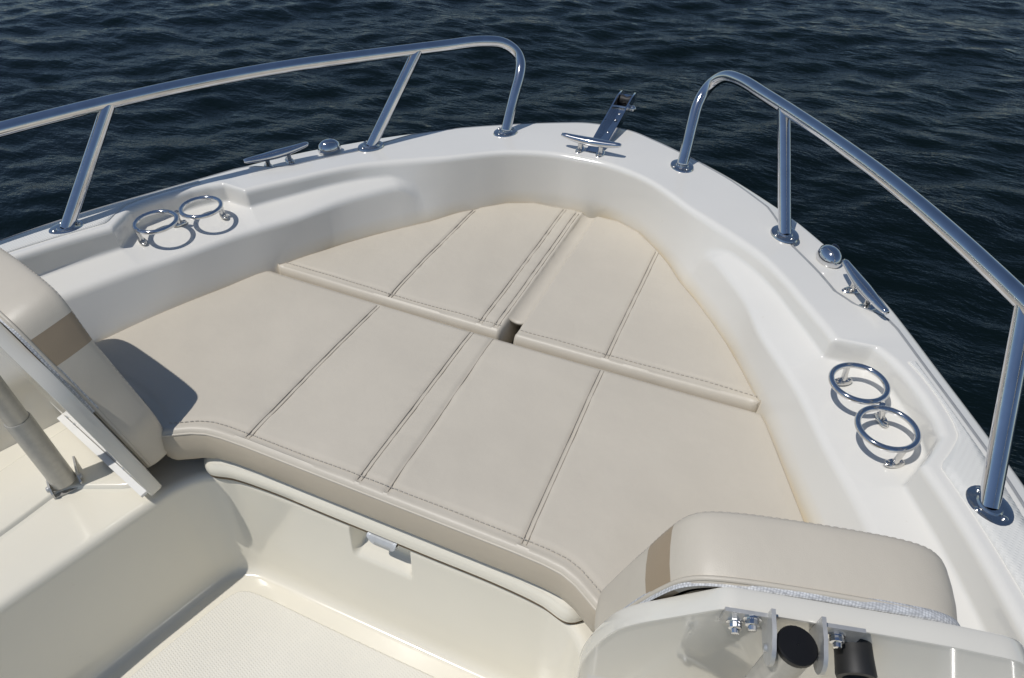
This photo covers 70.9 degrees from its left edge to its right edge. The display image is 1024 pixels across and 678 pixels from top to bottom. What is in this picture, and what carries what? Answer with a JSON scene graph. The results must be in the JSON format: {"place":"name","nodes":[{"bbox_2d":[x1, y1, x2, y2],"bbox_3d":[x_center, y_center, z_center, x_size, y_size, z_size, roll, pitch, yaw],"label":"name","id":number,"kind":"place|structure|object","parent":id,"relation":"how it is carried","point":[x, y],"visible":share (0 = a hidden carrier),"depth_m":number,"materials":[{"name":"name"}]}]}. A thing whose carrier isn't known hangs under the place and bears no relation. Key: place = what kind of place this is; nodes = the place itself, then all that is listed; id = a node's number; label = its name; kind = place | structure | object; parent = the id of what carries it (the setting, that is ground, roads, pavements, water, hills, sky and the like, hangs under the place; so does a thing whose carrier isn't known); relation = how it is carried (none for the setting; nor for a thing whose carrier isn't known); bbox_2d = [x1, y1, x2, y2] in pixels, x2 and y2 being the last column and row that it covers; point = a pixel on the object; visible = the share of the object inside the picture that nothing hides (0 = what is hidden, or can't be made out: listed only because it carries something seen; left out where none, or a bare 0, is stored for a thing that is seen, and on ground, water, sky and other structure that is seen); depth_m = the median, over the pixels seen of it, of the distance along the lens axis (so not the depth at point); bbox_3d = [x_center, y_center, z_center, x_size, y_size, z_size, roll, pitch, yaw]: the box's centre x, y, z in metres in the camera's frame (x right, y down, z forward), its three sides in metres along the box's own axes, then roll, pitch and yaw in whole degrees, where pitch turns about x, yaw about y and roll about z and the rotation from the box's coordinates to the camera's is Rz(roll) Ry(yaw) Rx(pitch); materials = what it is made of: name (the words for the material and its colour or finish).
{"place":"outdoors","nodes":[
{"label":"outdoors","id":0,"kind":"place"},
{"bbox_2d":[0,0,1023,484],"bbox_3d":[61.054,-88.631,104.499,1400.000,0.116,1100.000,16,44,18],"label":"water","id":1,"kind":"structure","parent":0,"point":[924,98],"depth_m":4.27,"materials":[{"name":"blue liquid"}]},
{"bbox_2d":[0,35,1023,677],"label":"boat","id":2,"kind":"object","parent":1,"relation":"on","point":[130,547],"visible":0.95,"depth_m":1.27,"materials":[{"name":"white plastic"}]},
{"bbox_2d":[278,203,594,342],"bbox_3d":[-0.163,-0.206,1.718,0.596,0.085,0.518,16,44,18],"label":"sun pad cushion","id":3,"kind":"object","parent":2,"relation":"on","point":[491,271],"visible":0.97,"depth_m":1.61,"materials":[{"name":"beige leather"}]},
{"bbox_2d":[95,271,803,631],"bbox_3d":[-0.147,0.155,1.300,1.412,0.085,0.480,16,44,18],"label":"sun pad cushion","id":4,"kind":"object","parent":2,"relation":"on","point":[577,487],"visible":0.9,"depth_m":1.24,"materials":[{"name":"beige leather"}]},
{"bbox_2d":[513,217,760,412],"bbox_3d":[0.325,-0.064,1.547,0.487,0.084,0.512,16,44,18],"label":"sun pad cushion","id":5,"kind":"object","parent":2,"relation":"on","point":[617,298],"visible":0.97,"depth_m":1.45,"materials":[{"name":"beige leather"}]}
]}

